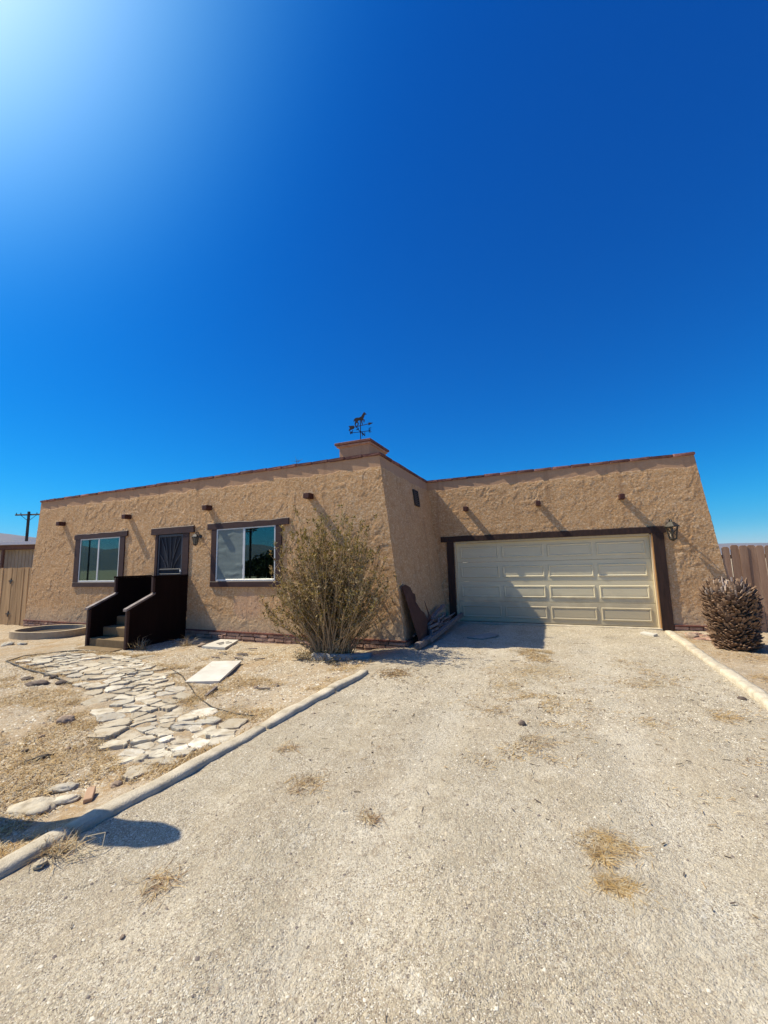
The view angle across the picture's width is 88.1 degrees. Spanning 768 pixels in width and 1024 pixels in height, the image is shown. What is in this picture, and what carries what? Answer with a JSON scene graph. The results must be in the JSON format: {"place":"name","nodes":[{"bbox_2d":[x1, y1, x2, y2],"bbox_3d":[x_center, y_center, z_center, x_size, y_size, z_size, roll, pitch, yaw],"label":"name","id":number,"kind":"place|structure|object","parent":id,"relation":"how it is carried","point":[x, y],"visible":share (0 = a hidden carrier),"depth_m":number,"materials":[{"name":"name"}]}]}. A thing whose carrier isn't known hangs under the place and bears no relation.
{"place":"outdoors","nodes":[
{"label":"outdoors","id":0,"kind":"place"},
{"bbox_2d":[12,652,248,781],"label":"stone path","id":1,"kind":"structure","parent":0,"point":[138,684],"depth_m":4.83,"materials":[{"name":"beige stone"}]},
{"bbox_2d":[0,554,767,1023],"bbox_3d":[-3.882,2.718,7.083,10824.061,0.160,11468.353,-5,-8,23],"label":"ground","id":2,"kind":"structure","parent":0,"point":[684,928],"depth_m":2.28,"materials":[{"name":"beige gravel"}]},
{"bbox_2d":[1,642,14,646],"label":"rock","id":3,"kind":"object","parent":2,"relation":"on","point":[7,643],"visible":0.67,"depth_m":9.58,"materials":[{"name":"beige stone"}]},
{"bbox_2d":[0,567,31,625],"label":"wooden gate fence","id":4,"kind":"object","parent":2,"relation":"on","point":[14,589],"visible":0.84,"depth_m":13.31,"materials":[{"name":"beige wood"}]},
{"bbox_2d":[0,541,35,592],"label":"mobile home","id":5,"kind":"object","parent":2,"relation":"on","point":[18,554],"visible":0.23,"depth_m":21.85,"materials":[{"name":"beige metal"}]},
{"bbox_2d":[21,676,33,680],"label":"rock","id":6,"kind":"object","parent":2,"relation":"on","point":[26,678],"visible":0.76,"depth_m":6.45,"materials":[{"name":"brown stone"}]},
{"bbox_2d":[15,511,39,540],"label":"utility pole","id":7,"kind":"object","parent":2,"relation":"on","point":[28,514],"visible":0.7,"depth_m":44.98,"materials":[{"name":"wood"}]},
{"bbox_2d":[5,797,56,816],"bbox_3d":[-2.602,2.197,2.942,0.394,0.098,0.232,-3,-5,6],"label":"rock","id":8,"kind":"object","parent":2,"relation":"on","point":[34,806],"visible":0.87,"depth_m":2.91,"materials":[{"name":"beige stone"}]},
{"bbox_2d":[24,680,50,686],"bbox_3d":[-5.357,2.664,6.148,0.327,0.090,0.184,11,-11,-40],"label":"rock","id":9,"kind":"object","parent":2,"relation":"on","point":[37,683],"visible":0.77,"depth_m":6.11,"materials":[{"name":"stone"}]},
{"bbox_2d":[19,752,56,764],"bbox_3d":[-3.217,2.293,3.688,0.271,0.040,0.086,-1,-4,-40],"label":"bark piece","id":10,"kind":"object","parent":2,"relation":"on","point":[44,756],"visible":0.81,"depth_m":3.68,"materials":[{"name":"brown wood"}]},
{"bbox_2d":[32,858,48,869],"bbox_3d":[-1.945,1.990,2.244,0.066,0.036,0.069,-3,-9,-11],"label":"rock","id":11,"kind":"object","parent":2,"relation":"on","point":[38,864],"visible":0.98,"depth_m":2.23,"materials":[{"name":"beige stone"}]},
{"bbox_2d":[9,624,85,639],"bbox_3d":[-9.202,3.363,10.982,1.964,0.285,1.475,-5,-8,23],"label":"planter","id":12,"kind":"object","parent":2,"relation":"on","point":[52,631],"visible":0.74,"depth_m":10.59,"materials":[{"name":"beige concrete"}]},
{"bbox_2d":[5,650,93,683],"bbox_3d":[-5.861,2.861,7.587,3.377,0.054,1.460,-6,-9,34],"label":"drip hose","id":13,"kind":"object","parent":2,"relation":"on","point":[56,677],"visible":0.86,"depth_m":7.48,"materials":[{"name":"black rubber"}]},
{"bbox_2d":[55,680,66,684],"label":"rock","id":14,"kind":"object","parent":2,"relation":"on","point":[60,682],"visible":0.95,"depth_m":6.20,"materials":[{"name":"stone"}]},
{"bbox_2d":[20,821,103,877],"bbox_3d":[-1.934,1.972,2.350,0.565,0.111,0.451,-1,-7,-1],"label":"weed","id":15,"kind":"object","parent":2,"relation":"on","point":[66,843],"visible":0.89,"depth_m":2.35,"materials":[{"name":"plant"}]},
{"bbox_2d":[48,781,79,792],"bbox_3d":[-2.584,2.231,3.216,0.232,0.053,0.130,0,-6,-6],"label":"rock","id":16,"kind":"object","parent":2,"relation":"on","point":[63,787],"visible":0.99,"depth_m":3.19,"materials":[{"name":"beige stone"}]},
{"bbox_2d":[56,715,74,724],"bbox_3d":[-3.694,2.416,4.603,0.181,0.115,0.165,11,-9,-39],"label":"rock","id":17,"kind":"object","parent":2,"relation":"on","point":[64,719],"visible":0.71,"depth_m":4.57,"materials":[{"name":"beige stone"}]},
{"bbox_2d":[53,794,81,805],"bbox_3d":[-2.452,2.205,3.026,0.250,0.064,0.103,-5,-2,-12],"label":"rock","id":18,"kind":"object","parent":2,"relation":"on","point":[64,799],"visible":0.69,"depth_m":3.01,"materials":[{"name":"beige stone"}]},
{"bbox_2d":[65,832,105,862],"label":"dry stalk","id":19,"kind":"object","parent":2,"relation":"on","point":[89,851],"visible":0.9,"depth_m":2.34,"materials":[{"name":"plant"}]},
{"bbox_2d":[83,786,95,803],"bbox_3d":[-2.249,2.166,3.031,0.056,0.045,0.150,2,0,-27],"label":"brick","id":20,"kind":"object","parent":2,"relation":"on","point":[89,794],"visible":0.9,"depth_m":3.01,"materials":[{"name":"orange brick"}]},
{"bbox_2d":[109,780,122,787],"bbox_3d":[-2.141,2.184,3.182,0.080,0.053,0.086,-7,-13,33],"label":"rock","id":21,"kind":"object","parent":2,"relation":"on","point":[117,783],"visible":0.85,"depth_m":3.16,"materials":[{"name":"brown stone"}]},
{"bbox_2d":[74,574,187,652],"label":"entry stairs","id":22,"kind":"structure","parent":2,"relation":"on","point":[130,610],"depth_m":9.46,"materials":[{"name":"brown paint"}]},
{"bbox_2d":[133,753,148,762],"bbox_3d":[-2.230,2.271,3.648,0.119,0.076,0.158,-2,-7,3],"label":"rock","id":23,"kind":"object","parent":2,"relation":"on","point":[140,758],"visible":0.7,"depth_m":3.62,"materials":[{"name":"beige stone"}]},
{"bbox_2d":[128,637,155,649],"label":"weed","id":24,"kind":"object","parent":2,"relation":"on","point":[143,647],"visible":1,"depth_m":8.68,"materials":[{"name":"plant"}]},
{"bbox_2d":[120,850,192,918],"bbox_3d":[-1.171,1.956,2.110,0.401,0.030,0.371,-7,-9,39],"label":"weed","id":25,"kind":"object","parent":2,"relation":"on","point":[160,882],"visible":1,"depth_m":2.10,"materials":[{"name":"plant"}]},
{"bbox_2d":[0,669,368,878],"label":"kerb","id":26,"kind":"structure","parent":2,"relation":"on","point":[12,861],"depth_m":2.99,"materials":[{"name":"concrete"}]},
{"bbox_2d":[170,635,198,646],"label":"weed","id":27,"kind":"object","parent":2,"relation":"on","point":[187,643],"visible":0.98,"depth_m":8.90,"materials":[{"name":"plant"}]},
{"bbox_2d":[0,644,370,857],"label":"dry grass","id":28,"kind":"structure","parent":2,"relation":"on","point":[27,789],"depth_m":3.84,"materials":[{"name":"plant"}]},
{"bbox_2d":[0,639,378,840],"bbox_3d":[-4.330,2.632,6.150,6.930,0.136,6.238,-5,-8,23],"label":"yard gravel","id":29,"kind":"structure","parent":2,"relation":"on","point":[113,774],"depth_m":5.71,"materials":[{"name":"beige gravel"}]},
{"bbox_2d":[205,686,217,696],"bbox_3d":[-2.409,2.499,5.532,0.040,0.030,0.389,-1,-7,-3],"label":"plank","id":30,"kind":"object","parent":2,"relation":"on","point":[208,693],"visible":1,"depth_m":5.52,"materials":[{"name":"brown wood"}]},
{"bbox_2d":[170,668,253,715],"bbox_3d":[-2.686,2.530,5.665,0.225,0.054,3.278,5,-10,-43],"label":"drip hose","id":31,"kind":"object","parent":2,"relation":"on","point":[206,702],"visible":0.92,"depth_m":5.03,"materials":[{"name":"black rubber"}]},
{"bbox_2d":[185,661,240,683],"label":"slab","id":32,"kind":"structure","parent":2,"relation":"on","point":[212,672],"depth_m":6.46,"materials":[{"name":"beige concrete"}]},
{"bbox_2d":[202,639,238,649],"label":"slab","id":33,"kind":"structure","parent":2,"relation":"on","point":[222,644],"depth_m":8.69,"materials":[{"name":"beige concrete"}]},
{"bbox_2d":[270,739,302,758],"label":"weed","id":34,"kind":"object","parent":2,"relation":"on","point":[287,747],"visible":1,"depth_m":3.58,"materials":[{"name":"plant"}]},
{"bbox_2d":[272,768,332,804],"bbox_3d":[-0.585,2.042,2.973,0.537,0.031,0.529,2,-8,-26],"label":"weed","id":35,"kind":"object","parent":2,"relation":"on","point":[304,783],"visible":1,"depth_m":2.99,"materials":[{"name":"plant"}]},
{"bbox_2d":[259,503,400,662],"bbox_3d":[-1.016,1.307,7.579,2.853,2.920,1.658,-5,-8,23],"label":"bush","id":36,"kind":"object","parent":2,"relation":"on","point":[335,592],"visible":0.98,"depth_m":7.38,"materials":[{"name":"green plant"}]},
{"bbox_2d":[311,652,372,660],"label":"edging block","id":37,"kind":"structure","parent":2,"relation":"on","point":[358,655],"depth_m":7.16,"materials":[{"name":"grey concrete"}]},
{"bbox_2d":[356,803,391,825],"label":"weed","id":38,"kind":"object","parent":2,"relation":"on","point":[368,817],"visible":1,"depth_m":2.59,"materials":[{"name":"plant"}]},
{"bbox_2d":[23,438,727,649],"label":"house","id":39,"kind":"structure","parent":2,"relation":"on","point":[626,543],"depth_m":9.81,"materials":[{"name":"beige paint"}]},
{"bbox_2d":[72,530,128,586],"bbox_3d":[-8.374,1.397,11.667,2.420,1.585,0.065,-5,-8,23],"label":"window","id":40,"kind":"structure","parent":39,"relation":"in","point":[98,557],"depth_m":11.65,"materials":[{"name":"glass"}]},
{"bbox_2d":[151,525,194,610],"bbox_3d":[-5.585,1.490,10.522,1.580,2.180,0.201,-5,-8,23],"label":"front door","id":41,"kind":"structure","parent":39,"relation":"in","point":[172,549],"depth_m":10.54,"materials":[{"name":"brown paint"}]},
{"bbox_2d":[207,517,288,586],"bbox_3d":[-3.312,0.996,9.540,2.490,1.585,0.065,-5,-8,23],"label":"window","id":42,"kind":"structure","parent":39,"relation":"in","point":[240,557],"depth_m":9.53,"materials":[{"name":"glass"}]},
{"bbox_2d":[349,412,371,438],"bbox_3d":[-0.580,-2.069,9.793,0.412,0.785,0.637,3,-8,-29],"label":"weather vane","id":43,"kind":"object","parent":39,"relation":"on","point":[356,420],"visible":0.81,"depth_m":9.81,"materials":[{"name":"paint"}]},
{"bbox_2d":[441,526,674,630],"bbox_3d":[4.091,1.700,10.057,5.300,2.395,0.210,-5,-8,23],"label":"garage door","id":44,"kind":"structure","parent":39,"relation":"in","point":[612,588],"depth_m":9.92,"materials":[{"name":"beige metal"}]},
{"bbox_2d":[0,639,766,857],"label":"edge grass","id":45,"kind":"structure","parent":2,"relation":"on","point":[197,693],"depth_m":5.14,"materials":[{"name":"plant"}]},
{"bbox_2d":[7,631,767,1020],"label":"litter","id":46,"kind":"object","parent":2,"relation":"on","point":[501,727],"visible":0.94,"depth_m":4.26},
{"bbox_2d":[369,667,417,681],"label":"weed","id":47,"kind":"object","parent":2,"relation":"on","point":[394,674],"visible":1,"depth_m":5.92,"materials":[{"name":"plant"}]},
{"bbox_2d":[402,585,439,640],"bbox_3d":[0.867,2.147,8.626,0.390,1.190,1.700,-5,-8,23],"label":"rusty sheet","id":48,"kind":"object","parent":2,"relation":"on","point":[420,620],"visible":0.85,"depth_m":8.17,"materials":[{"name":"metal"}]},
{"bbox_2d":[414,635,428,648],"bbox_3d":[0.850,2.582,7.964,0.120,0.100,0.934,-5,-6,27],"label":"plank","id":49,"kind":"object","parent":2,"relation":"on","point":[420,644],"visible":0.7,"depth_m":7.63,"materials":[{"name":"grey wood"}]},
{"bbox_2d":[429,613,463,642],"bbox_3d":[1.501,2.661,9.306,0.090,0.090,3.053,-5,-6,23],"label":"plank","id":50,"kind":"object","parent":49,"relation":"on","point":[448,625],"visible":0.96,"depth_m":8.99,"materials":[{"name":"grey wood"}]},
{"bbox_2d":[428,618,433,635],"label":"branch","id":51,"kind":"object","parent":50,"relation":"on","point":[430,630],"visible":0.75,"depth_m":8.36,"materials":[{"name":"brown wood"}]},
{"bbox_2d":[428,613,443,628],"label":"branch","id":52,"kind":"object","parent":51,"relation":"on","point":[435,624],"visible":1,"depth_m":8.65,"materials":[{"name":"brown wood"}]},
{"bbox_2d":[464,705,517,718],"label":"weed","id":53,"kind":"object","parent":2,"relation":"on","point":[496,707],"visible":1,"depth_m":4.38,"materials":[{"name":"plant"}]},
{"bbox_2d":[471,674,536,697],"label":"weed","id":54,"kind":"object","parent":2,"relation":"on","point":[509,686],"visible":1,"depth_m":5.24,"materials":[{"name":"plant"}]},
{"bbox_2d":[518,720,525,725],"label":"rock","id":55,"kind":"object","parent":2,"relation":"on","point":[521,723],"visible":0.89,"depth_m":3.97,"materials":[{"name":"grey stone"}]},
{"bbox_2d":[462,660,602,685],"bbox_3d":[2.146,2.356,5.878,2.108,0.058,1.449,-2,-7,3],"label":"weed","id":56,"kind":"object","parent":2,"relation":"on","point":[518,669],"visible":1,"depth_m":5.84,"materials":[{"name":"plant"}]},
{"bbox_2d":[501,730,567,753],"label":"weed","id":57,"kind":"object","parent":2,"relation":"on","point":[535,739],"visible":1,"depth_m":3.60,"materials":[{"name":"plant"}]},
{"bbox_2d":[345,646,767,818],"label":"blown straw","id":58,"kind":"object","parent":2,"relation":"on","point":[539,660],"visible":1,"depth_m":4.52,"materials":[{"name":"beige plant"}]},
{"bbox_2d":[577,838,626,874],"bbox_3d":[1.209,1.915,2.206,0.295,0.018,0.331,-5,-8,23],"label":"weed","id":59,"kind":"object","parent":2,"relation":"on","point":[606,859],"visible":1,"depth_m":2.20,"materials":[{"name":"plant"}]},
{"bbox_2d":[562,813,660,874],"bbox_3d":[1.301,1.937,2.342,0.516,0.022,0.479,-5,-8,23],"label":"weed","id":60,"kind":"object","parent":2,"relation":"on","point":[611,843],"visible":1,"depth_m":2.30,"materials":[{"name":"plant"}]},
{"bbox_2d":[575,674,671,688],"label":"weed","id":61,"kind":"object","parent":2,"relation":"on","point":[624,682],"visible":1,"depth_m":5.23,"materials":[{"name":"plant"}]},
{"bbox_2d":[574,864,673,912],"bbox_3d":[1.199,1.889,1.996,0.461,0.014,0.331,-9,-10,44],"label":"weed","id":62,"kind":"object","parent":2,"relation":"on","point":[611,884],"visible":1,"depth_m":2.00,"materials":[{"name":"plant"}]},
{"bbox_2d":[640,631,657,636],"bbox_3d":[5.520,2.546,8.294,0.138,0.056,0.350,0,-7,-9],"label":"stone chip","id":63,"kind":"object","parent":2,"relation":"on","point":[649,634],"visible":1,"depth_m":8.24,"materials":[{"name":"white stone"}]},
{"bbox_2d":[632,718,673,730],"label":"weed","id":64,"kind":"object","parent":2,"relation":"on","point":[652,723],"visible":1,"depth_m":3.92,"materials":[{"name":"plant"}]},
{"bbox_2d":[685,632,698,638],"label":"rock","id":65,"kind":"object","parent":2,"relation":"on","point":[689,635],"visible":0.65,"depth_m":7.93,"materials":[{"name":"beige stone"}]},
{"bbox_2d":[665,630,767,708],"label":"kerb","id":66,"kind":"structure","parent":2,"relation":"on","point":[756,693],"depth_m":5.39,"materials":[{"name":"concrete"}]},
{"bbox_2d":[696,707,750,725],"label":"weed","id":67,"kind":"object","parent":2,"relation":"on","point":[721,715],"visible":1,"depth_m":4.04,"materials":[{"name":"plant"}]},
{"bbox_2d":[698,576,764,652],"bbox_3d":[6.136,1.780,7.016,0.887,1.281,0.926,-5,-8,23],"label":"palm stump","id":68,"kind":"object","parent":2,"relation":"on","point":[732,612],"visible":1,"depth_m":6.77,"materials":[{"name":"brown palm bark"},{"name":"dry cut frond stubs"}]},
{"bbox_2d":[719,649,767,662],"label":"weed","id":69,"kind":"object","parent":2,"relation":"on","point":[743,657],"visible":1,"depth_m":6.29,"materials":[{"name":"plant"}]},
{"bbox_2d":[721,545,767,631],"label":"wooden fence","id":70,"kind":"object","parent":2,"relation":"on","point":[749,562],"visible":0.57,"depth_m":8.47,"materials":[{"name":"brown wood"}]},
{"bbox_2d":[751,671,767,683],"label":"weed","id":71,"kind":"object","parent":2,"relation":"on","point":[761,675],"visible":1,"depth_m":5.33,"materials":[{"name":"plant"}]},
{"bbox_2d":[0,533,767,553],"bbox_3d":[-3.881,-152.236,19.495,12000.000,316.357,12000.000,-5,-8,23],"label":"mountains","id":72,"kind":"structure","parent":0,"point":[8,537],"depth_m":3057.55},
{"bbox_2d":[0,0,767,543],"label":"sky","id":73,"kind":"structure","parent":0,"point":[501,235],"materials":[{"name":"blue"}]},
{"bbox_2d":[339,624,765,750],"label":"fine gravel","id":74,"kind":"structure","parent":0,"point":[600,671],"depth_m":5.49,"materials":[{"name":"beige gravel"}]},
{"bbox_2d":[467,633,498,639],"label":"slab","id":75,"kind":"structure","parent":74,"relation":"on","point":[484,636],"depth_m":8.47,"materials":[{"name":"grey concrete"}]},
{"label":"branch","id":76,"kind":"object","parent":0,"visible":0},
{"bbox_2d":[428,620,442,631],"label":"branch","id":77,"kind":"object","parent":76,"relation":"on","point":[437,626],"visible":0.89,"depth_m":8.64,"materials":[{"name":"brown wood"}]},
{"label":"branch","id":78,"kind":"object","parent":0,"visible":0},
{"bbox_2d":[431,604,444,619],"bbox_3d":[1.257,2.434,9.492,0.100,0.080,1.368,-4,1,22],"label":"plank","id":79,"kind":"object","parent":78,"relation":"on","point":[436,613],"visible":0.58,"depth_m":9.55,"materials":[{"name":"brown wood"}]}
]}

